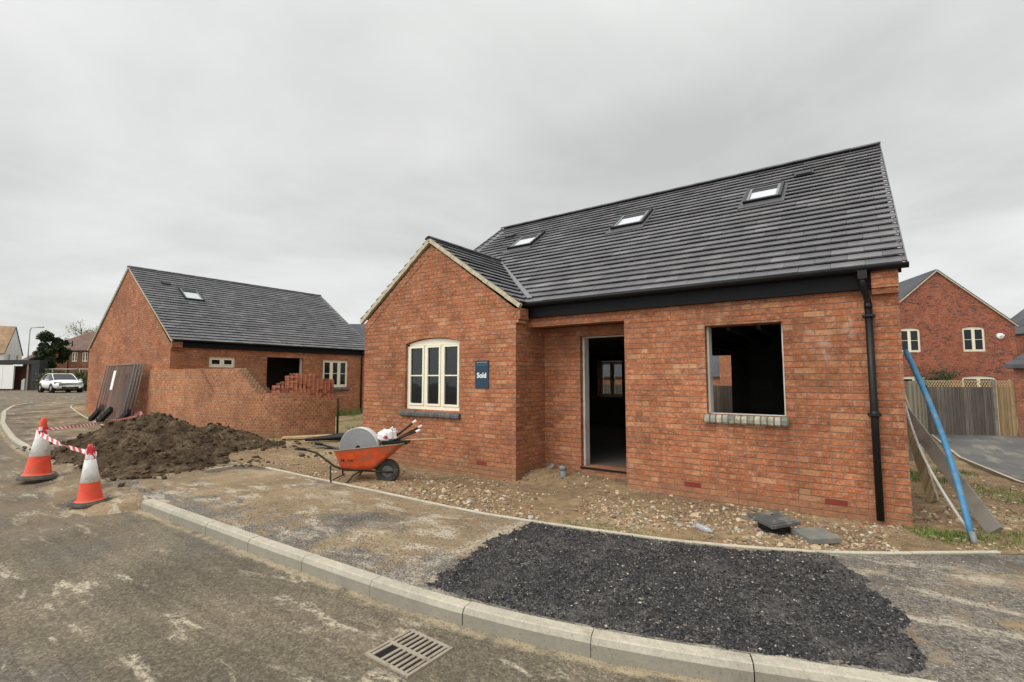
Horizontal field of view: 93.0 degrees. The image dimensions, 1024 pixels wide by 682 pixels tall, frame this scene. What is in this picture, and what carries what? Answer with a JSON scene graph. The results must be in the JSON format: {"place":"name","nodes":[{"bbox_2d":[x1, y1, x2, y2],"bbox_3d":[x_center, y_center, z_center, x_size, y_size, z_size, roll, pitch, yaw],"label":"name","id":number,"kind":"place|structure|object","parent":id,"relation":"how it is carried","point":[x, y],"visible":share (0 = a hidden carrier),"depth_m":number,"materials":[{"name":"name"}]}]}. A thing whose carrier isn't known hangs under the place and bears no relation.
{"place":"outdoors","nodes":[
{"label":"outdoors","id":0,"kind":"place"},
{"bbox_2d":[0,390,86,405],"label":"side road","id":1,"kind":"structure","parent":0,"point":[11,397],"depth_m":29.84,"materials":[{"name":"grey asphalt"}]},
{"bbox_2d":[0,360,47,389],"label":"site cabin","id":2,"kind":"object","parent":1,"relation":"on","point":[18,374],"visible":0.85,"depth_m":44.88,"materials":[{"name":"white plastic"}]},
{"bbox_2d":[27,327,43,359],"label":"street lamp","id":3,"kind":"object","parent":1,"relation":"on","point":[29,341],"visible":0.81,"depth_m":52.14,"materials":[{"name":"grey metal"}]},
{"bbox_2d":[38,373,84,392],"bbox_3d":[-35.602,3.332,38.352,4.371,1.574,2.200,-3,-5,33],"label":"parked car","id":4,"kind":"object","parent":1,"relation":"on","point":[52,382],"visible":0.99,"depth_m":37.63,"materials":[{"name":"white metal"}]},
{"bbox_2d":[0,406,715,681],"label":"road","id":5,"kind":"structure","parent":0,"point":[69,548],"depth_m":3.52,"materials":[{"name":"grey asphalt"}]},
{"bbox_2d":[15,463,150,516],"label":"dirt ramp","id":6,"kind":"structure","parent":5,"relation":"on","point":[58,491],"depth_m":7.04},
{"bbox_2d":[16,418,57,480],"bbox_3d":[-7.973,1.803,8.215,0.488,1.000,0.487,6,-6,-40],"label":"traffic cone","id":7,"kind":"object","parent":6,"relation":"on","point":[38,466],"visible":0.97,"depth_m":8.11,"materials":[{"name":"orange plastic"}]},
{"bbox_2d":[36,411,143,434],"bbox_3d":[-10.297,2.030,12.317,0.252,0.574,9.604,2,-5,-29],"label":"barrier tape","id":8,"kind":"object","parent":7,"relation":"attached to","point":[46,431],"visible":0.85,"depth_m":9.97,"materials":[{"name":"red plastic"}]},
{"bbox_2d":[67,444,111,507],"bbox_3d":[-5.749,1.811,6.618,0.390,0.800,0.390,-3,-3,16],"label":"traffic cone","id":9,"kind":"object","parent":6,"relation":"on","point":[90,493],"visible":0.92,"depth_m":6.54,"materials":[{"name":"orange plastic"}]},
{"bbox_2d":[40,432,96,459],"bbox_3d":[-6.810,1.579,7.410,2.749,0.216,0.147,-3,-5,36],"label":"barrier tape","id":10,"kind":"object","parent":9,"relation":"attached to","point":[92,455],"visible":0.98,"depth_m":7.10,"materials":[{"name":"red plastic"}]},
{"bbox_2d":[365,629,452,677],"bbox_3d":[-0.653,2.123,3.079,0.400,0.312,0.380,-3,-5,37],"label":"drain grate","id":11,"kind":"object","parent":5,"relation":"on","point":[408,653],"visible":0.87,"depth_m":3.07,"materials":[{"name":"metal"}]},
{"bbox_2d":[0,0,1023,358],"label":"sky","id":12,"kind":"structure","parent":0,"point":[307,146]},
{"bbox_2d":[0,401,1023,681],"bbox_3d":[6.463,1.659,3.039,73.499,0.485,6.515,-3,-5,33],"label":"pavement","id":13,"kind":"structure","parent":0,"point":[195,489],"depth_m":4.59,"materials":[{"name":"grey gravel"}]},
{"bbox_2d":[88,405,104,420],"bbox_3d":[-15.008,2.620,17.538,0.220,0.720,0.123,48,4,37],"label":"fence foot","id":14,"kind":"object","parent":13,"relation":"on","point":[95,414],"visible":0.88,"depth_m":17.48},
{"bbox_2d":[95,364,135,419],"bbox_3d":[-13.944,1.823,16.990,2.988,2.019,0.046,-3,-13,36],"label":"site fence panel","id":15,"kind":"object","parent":14,"relation":"on","point":[112,383],"visible":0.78,"depth_m":16.98,"materials":[{"name":"grey metal"}]},
{"bbox_2d":[96,407,112,421],"bbox_3d":[-14.011,2.582,16.697,0.220,0.720,0.123,48,4,37],"label":"fence foot","id":16,"kind":"object","parent":13,"relation":"on","point":[104,416],"visible":0.87,"depth_m":16.64},
{"bbox_2d":[15,412,331,486],"bbox_3d":[-7.678,2.141,11.448,8.800,1.000,5.300,-3,-5,36],"label":"soil heap","id":17,"kind":"object","parent":13,"relation":"on","point":[152,444],"visible":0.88,"depth_m":9.81,"materials":[{"name":"brown soil"}]},
{"bbox_2d":[390,522,927,673],"bbox_3d":[1.352,1.912,4.034,4.632,0.078,2.223,-1,-5,17],"label":"tarmac patch","id":18,"kind":"object","parent":13,"relation":"on","point":[493,572],"visible":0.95,"depth_m":3.59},
{"bbox_2d":[427,521,927,672],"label":"tarmac chippings","id":19,"kind":"object","parent":18,"relation":"on","point":[753,615],"visible":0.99,"depth_m":3.68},
{"bbox_2d":[72,404,1023,553],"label":"earth verge","id":20,"kind":"structure","parent":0,"point":[567,501],"depth_m":6.45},
{"bbox_2d":[96,364,138,421],"bbox_3d":[-13.869,1.826,17.026,2.988,2.019,0.040,-3,-13,36],"label":"site fence panel","id":21,"kind":"object","parent":20,"relation":"on","point":[106,396],"visible":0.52,"depth_m":16.86,"materials":[{"name":"grey metal"}]},
{"bbox_2d":[99,364,141,420],"bbox_3d":[-13.796,1.829,17.059,2.988,2.019,0.040,-3,-13,36],"label":"site fence panel","id":22,"kind":"object","parent":20,"relation":"on","point":[136,382],"visible":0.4,"depth_m":16.89,"materials":[{"name":"grey metal"}]},
{"bbox_2d":[103,364,144,419],"bbox_3d":[-13.722,1.831,17.092,2.988,2.019,0.040,-3,-13,36],"label":"site fence panel","id":23,"kind":"object","parent":20,"relation":"on","point":[133,408],"visible":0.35,"depth_m":16.75,"materials":[{"name":"grey metal"}]},
{"bbox_2d":[118,409,130,421],"bbox_3d":[-12.754,2.541,15.877,0.220,0.720,0.123,48,4,37],"label":"fence foot","id":24,"kind":"object","parent":20,"relation":"on","point":[126,412],"visible":0.51,"depth_m":15.82},
{"bbox_2d":[282,434,330,438],"bbox_3d":[-4.836,2.509,12.887,2.300,0.045,0.240,0,-4,-16],"label":"timber board","id":25,"kind":"object","parent":20,"relation":"on","point":[295,437],"visible":0.47,"depth_m":12.62,"materials":[{"name":"beige wood"}]},
{"bbox_2d":[305,433,344,440],"bbox_3d":[-4.466,2.429,12.380,1.500,0.186,0.317,1,-5,-14],"label":"membrane roll","id":26,"kind":"object","parent":20,"relation":"on","point":[337,436],"visible":0.64,"depth_m":12.24,"materials":[{"name":"black plastic"}]},
{"bbox_2d":[313,444,338,447],"bbox_3d":[-3.751,2.412,11.060,1.600,0.041,0.200,0,-4,11],"label":"timber board","id":27,"kind":"object","parent":20,"relation":"on","point":[335,446],"visible":0.32,"depth_m":11.09,"materials":[{"name":"grey wood"}]},
{"bbox_2d":[297,442,403,482],"bbox_3d":[-2.474,1.920,7.700,1.613,0.654,0.682,0,-4,3],"label":"wheelbarrow","id":28,"kind":"object","parent":20,"relation":"on","point":[360,460],"visible":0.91,"depth_m":7.49,"materials":[{"name":"metal"}]},
{"bbox_2d":[339,427,380,449],"bbox_3d":[-2.391,1.679,7.654,0.636,0.636,0.150,-1,-4,9],"label":"dpc coil","id":29,"kind":"object","parent":28,"relation":"in","point":[359,437],"visible":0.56,"depth_m":7.60,"materials":[{"name":"grey plastic"}]},
{"bbox_2d":[381,439,410,444],"bbox_3d":[-1.838,1.599,7.713,0.400,0.050,0.320,0,-4,-1],"label":"black tray","id":30,"kind":"object","parent":28,"relation":"on","point":[392,442],"visible":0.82,"depth_m":7.55,"materials":[{"name":"plastic"}]},
{"bbox_2d":[377,426,397,440],"bbox_3d":[-1.978,1.459,7.683,0.351,0.214,0.229,0,-4,3],"label":"carrier bag","id":31,"kind":"object","parent":30,"relation":"on","point":[387,434],"visible":0.98,"depth_m":7.62,"materials":[{"name":"white plastic"}]},
{"bbox_2d":[389,429,420,440],"bbox_3d":[-1.734,1.514,7.603,0.607,0.272,0.086,0,-4,0],"label":"shovel","id":32,"kind":"object","parent":30,"relation":"on","point":[408,434],"visible":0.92,"depth_m":7.59,"materials":[{"name":"metal"}]},
{"bbox_2d":[397,419,416,435],"bbox_3d":[-1.781,1.466,7.744,0.524,0.425,0.087,0,-4,-2],"label":"shovel","id":33,"kind":"object","parent":30,"relation":"on","point":[408,426],"visible":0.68,"depth_m":7.74,"materials":[{"name":"metal"}]},
{"bbox_2d":[399,425,422,436],"bbox_3d":[-1.724,1.509,7.797,0.566,0.327,0.088,0,-4,-5],"label":"shovel","id":34,"kind":"object","parent":30,"relation":"on","point":[416,428],"visible":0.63,"depth_m":7.80,"materials":[{"name":"metal"}]},
{"bbox_2d":[396,438,444,440],"bbox_3d":[-1.507,1.567,7.729,0.907,0.076,0.022,-1,-4,9],"label":"broom handle","id":35,"kind":"object","parent":28,"relation":"in","point":[419,439],"visible":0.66,"depth_m":7.71,"materials":[{"name":"beige wood"}]},
{"bbox_2d":[559,465,566,476],"bbox_3d":[0.810,2.130,7.655,0.114,0.322,0.114,-6,-4,35],"label":"pipe stub","id":36,"kind":"object","parent":20,"relation":"on","point":[562,468],"visible":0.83,"depth_m":7.62,"materials":[{"name":"grey plastic"}]},
{"bbox_2d":[256,454,1023,552],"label":"rubble","id":37,"kind":"object","parent":20,"relation":"on","point":[790,541],"visible":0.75,"depth_m":5.73,"materials":[{"name":"beige gravel"}]},
{"bbox_2d":[308,407,1023,550],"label":"grass tufts","id":38,"kind":"object","parent":20,"relation":"on","point":[956,534],"visible":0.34,"depth_m":5.16,"materials":[{"name":"green plant"}]},
{"bbox_2d":[604,385,732,412],"bbox_3d":[5.292,2.457,16.757,12.945,1.960,0.100,-4,-6,39],"label":"fence","id":39,"kind":"object","parent":20,"relation":"on","point":[722,396],"visible":0.02,"depth_m":15.62,"materials":[{"name":"brown wood"}]},
{"bbox_2d":[695,523,713,532],"bbox_3d":[2.007,1.956,5.061,0.068,0.066,0.190,3,0,-34],"label":"plastic bottle","id":40,"kind":"object","parent":20,"relation":"on","point":[703,528],"visible":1,"depth_m":5.04,"materials":[{"name":"white plastic"}]},
{"bbox_2d":[748,510,800,533],"bbox_3d":[2.753,1.903,5.106,0.353,0.151,0.351,1,-5,-14],"label":"concrete slab","id":41,"kind":"object","parent":20,"relation":"on","point":[774,521],"visible":1,"depth_m":5.02,"materials":[{"name":"grey concrete"}]},
{"bbox_2d":[791,527,841,543],"bbox_3d":[3.022,1.936,4.836,0.310,0.055,0.320,-2,-2,-2],"label":"concrete slab","id":42,"kind":"object","parent":20,"relation":"on","point":[815,535],"depth_m":4.77,"materials":[{"name":"grey concrete"}]},
{"bbox_2d":[904,380,926,460],"bbox_3d":[12.425,2.304,14.888,0.105,2.180,7.851,-4,-6,42],"label":"side fence","id":43,"kind":"object","parent":20,"relation":"on","point":[915,397],"visible":0.38,"depth_m":14.52,"materials":[{"name":"brown wood"}]},
{"bbox_2d":[905,393,939,502],"bbox_3d":[5.636,1.315,6.828,0.111,1.653,1.323,-2,-5,23],"label":"scaffold plank","id":44,"kind":"object","parent":20,"relation":"on","point":[928,486],"visible":0.48,"depth_m":6.46,"materials":[{"name":"wood"}]},
{"bbox_2d":[906,405,965,528],"bbox_3d":[4.665,1.319,5.433,0.093,1.219,1.154,-1,-5,16],"label":"thin pipe","id":45,"kind":"object","parent":20,"relation":"on","point":[933,475],"visible":0.91,"depth_m":5.33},
{"bbox_2d":[914,366,964,386],"bbox_3d":[23.210,2.744,26.495,1.872,2.785,1.849,0,-4,3],"label":"garden shrub","id":46,"kind":"object","parent":20,"relation":"on","point":[946,376],"visible":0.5,"depth_m":26.20,"materials":[{"name":"green plant"}]},
{"bbox_2d":[903,350,977,543],"bbox_3d":[4.627,1.038,5.255,0.109,1.955,1.133,-1,-5,16],"label":"water pipe","id":47,"kind":"object","parent":20,"relation":"on","point":[971,533],"visible":0.98,"depth_m":5.14,"materials":[{"name":"blue plastic"}]},
{"bbox_2d":[906,405,1003,533],"bbox_3d":[5.209,1.449,5.890,0.118,1.268,1.880,-1,-5,16],"label":"scaffold plank","id":48,"kind":"object","parent":20,"relation":"on","point":[983,515],"visible":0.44,"depth_m":5.63,"materials":[{"name":"grey wood"}]},
{"bbox_2d":[924,380,999,435],"bbox_3d":[16.249,2.515,17.639,2.273,2.220,0.100,-1,-4,13],"label":"closeboard fence","id":49,"kind":"object","parent":20,"relation":"on","point":[966,410],"visible":0.97,"depth_m":17.59,"materials":[{"name":"beige wood"}]},
{"bbox_2d":[995,380,1017,435],"bbox_3d":[17.589,2.492,17.345,0.628,2.220,0.100,-1,-4,11],"label":"closeboard fence","id":50,"kind":"object","parent":20,"relation":"on","point":[1006,406],"visible":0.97,"depth_m":17.32,"materials":[{"name":"beige wood"}]},
{"bbox_2d":[1004,353,1023,436],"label":"brick garage","id":51,"kind":"structure","parent":20,"relation":"on","point":[1016,364],"depth_m":17.04,"materials":[{"name":"red brick"}]},
{"bbox_2d":[933,432,1023,481],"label":"court","id":52,"kind":"object","parent":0,"point":[1003,454],"visible":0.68,"depth_m":13.78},
{"bbox_3d":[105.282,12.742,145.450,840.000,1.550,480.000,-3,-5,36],"label":"ground","id":53,"kind":"structure","parent":0,"visible":0},
{"bbox_2d":[0,326,22,359],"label":"white house","id":54,"kind":"structure","parent":53,"relation":"on","point":[10,347],"depth_m":68.16,"materials":[{"name":"white paint"}]},
{"bbox_2d":[29,346,57,371],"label":"evergreen tree","id":55,"kind":"object","parent":53,"relation":"on","point":[41,353],"visible":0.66,"depth_m":59.63,"materials":[{"name":"green plant"}]},
{"bbox_2d":[34,330,72,371],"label":"evergreen tree","id":56,"kind":"object","parent":53,"relation":"on","point":[58,345],"visible":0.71,"depth_m":61.84,"materials":[{"name":"green plant"}]},
{"bbox_2d":[32,369,87,390],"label":"hedge","id":57,"kind":"object","parent":53,"relation":"on","point":[83,376],"visible":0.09,"depth_m":43.20,"materials":[{"name":"green plant"}]},
{"bbox_2d":[53,332,94,373],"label":"hipped house","id":58,"kind":"structure","parent":53,"relation":"on","point":[79,355],"depth_m":70.06,"materials":[{"name":"brown brick"}]},
{"bbox_2d":[72,353,76,360],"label":"window","id":59,"kind":"structure","parent":58,"relation":"in","point":[74,355],"depth_m":70.09,"materials":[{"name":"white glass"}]},
{"bbox_2d":[82,353,87,360],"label":"window","id":60,"kind":"structure","parent":58,"relation":"in","point":[85,355],"depth_m":70.09,"materials":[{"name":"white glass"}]},
{"bbox_2d":[60,320,97,339],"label":"bare tree","id":61,"kind":"object","parent":53,"relation":"on","point":[81,332],"visible":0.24,"depth_m":100.35,"materials":[{"name":"brown plant"}]},
{"bbox_2d":[85,265,364,418],"bbox_3d":[-12.297,0.500,21.622,9.124,6.306,8.149,-3,-5,36],"label":"bungalow","id":62,"kind":"object","parent":53,"relation":"on","point":[153,319],"visible":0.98,"depth_m":19.11,"materials":[{"name":"red brick"}]},
{"bbox_2d":[209,357,234,367],"bbox_3d":[-10.237,0.764,17.113,0.105,0.390,0.860,-3,-5,36],"label":"window","id":63,"kind":"structure","parent":62,"relation":"in","point":[216,361],"depth_m":17.10,"materials":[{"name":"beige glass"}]},
{"bbox_2d":[323,360,346,386],"bbox_3d":[-7.581,1.415,20.757,0.105,1.170,1.220,-3,-5,36],"label":"window","id":64,"kind":"structure","parent":62,"relation":"in","point":[336,370],"depth_m":20.82,"materials":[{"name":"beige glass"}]},
{"bbox_2d":[145,368,338,437],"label":"garden wall","id":65,"kind":"structure","parent":53,"relation":"on","point":[246,399],"depth_m":13.64,"materials":[{"name":"brick"}]},
{"bbox_2d":[350,324,364,341],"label":"neighbour bungalow","id":66,"kind":"object","parent":53,"relation":"on","point":[359,329],"depth_m":45.67,"materials":[{"name":"grey brick"}]},
{"bbox_2d":[0,403,937,681],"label":"kerb","id":67,"kind":"structure","parent":53,"relation":"on","point":[704,663],"depth_m":3.19,"materials":[{"name":"concrete"}]},
{"bbox_2d":[70,404,1023,554],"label":"path edging","id":68,"kind":"object","parent":53,"relation":"on","point":[975,465],"visible":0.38,"depth_m":4.95,"materials":[{"name":"concrete"}]},
{"bbox_2d":[360,141,912,528],"bbox_3d":[2.926,-0.183,11.002,8.970,6.446,8.535,-3,-5,36],"label":"bungalow","id":69,"kind":"object","parent":53,"relation":"on","point":[779,283],"visible":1,"depth_m":7.60,"materials":[{"name":"red brick"}]},
{"bbox_2d":[407,339,459,410],"bbox_3d":[-1.443,0.628,9.005,1.400,1.343,0.105,-3,-5,36],"label":"window","id":70,"kind":"structure","parent":69,"relation":"in","point":[433,382],"depth_m":9.00,"materials":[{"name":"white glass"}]},
{"bbox_2d":[475,360,488,387],"bbox_3d":[-0.510,0.565,8.224,0.290,0.470,0.016,-3,-5,36],"label":"sold sign","id":71,"kind":"object","parent":69,"relation":"attached to","point":[481,373],"visible":1,"depth_m":8.21,"materials":[{"name":"blue plastic"}]},
{"bbox_2d":[600,361,622,396],"bbox_3d":[3.231,1.239,15.587,0.850,1.170,0.105,-3,-5,36],"label":"window","id":72,"kind":"structure","parent":69,"relation":"in","point":[612,363],"depth_m":15.58,"materials":[{"name":"beige glass"}]},
{"bbox_2d":[601,356,719,385],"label":"neighbour bungalow","id":73,"kind":"object","parent":53,"relation":"on","point":[715,366],"visible":0.06,"depth_m":58.29,"materials":[{"name":"red brick"}]},
{"bbox_2d":[719,355,731,385],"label":"neighbour house","id":74,"kind":"structure","parent":53,"relation":"on","point":[725,370],"depth_m":50.67,"materials":[{"name":"red brick"}]},
{"bbox_2d":[899,269,1018,416],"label":"detached house","id":75,"kind":"structure","parent":53,"relation":"on","point":[948,323],"depth_m":26.95,"materials":[{"name":"brick"}]},
{"bbox_2d":[901,328,920,351],"bbox_3d":[22.473,-0.027,27.486,1.034,1.383,0.105,-1,-5,14],"label":"window","id":76,"kind":"structure","parent":75,"relation":"in","point":[910,336],"depth_m":27.45,"materials":[{"name":"beige glass"}]},
{"bbox_2d":[904,376,929,386],"bbox_3d":[22.574,2.849,27.240,1.538,1.739,0.105,-1,-5,14],"label":"window","id":77,"kind":"structure","parent":75,"relation":"in","point":[908,378],"depth_m":27.33,"materials":[{"name":"beige glass"}]},
{"bbox_2d":[962,327,984,351],"bbox_3d":[25.395,-0.082,26.758,1.034,1.383,0.125,-1,-5,14],"label":"window","id":78,"kind":"structure","parent":75,"relation":"in","point":[973,337],"depth_m":26.73,"materials":[{"name":"beige glass"}]},
{"bbox_2d":[962,376,994,386],"bbox_3d":[25.486,2.793,26.506,1.538,1.739,0.105,-1,-5,14],"label":"window","id":79,"kind":"structure","parent":75,"relation":"in","point":[971,378],"depth_m":26.55,"materials":[{"name":"beige glass"}]},
{"bbox_2d":[996,333,1004,338],"bbox_3d":[26.480,-0.266,26.334,0.340,0.340,0.120,-1,-5,14],"label":"alarm box","id":80,"kind":"object","parent":75,"relation":"attached to","point":[999,335],"visible":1,"depth_m":26.30,"materials":[{"name":"white plastic"}]},
{"bbox_2d":[1011,309,1023,356],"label":"detached house","id":81,"kind":"structure","parent":53,"relation":"on","point":[1018,318],"depth_m":36.35,"materials":[{"name":"brick"}]}
]}

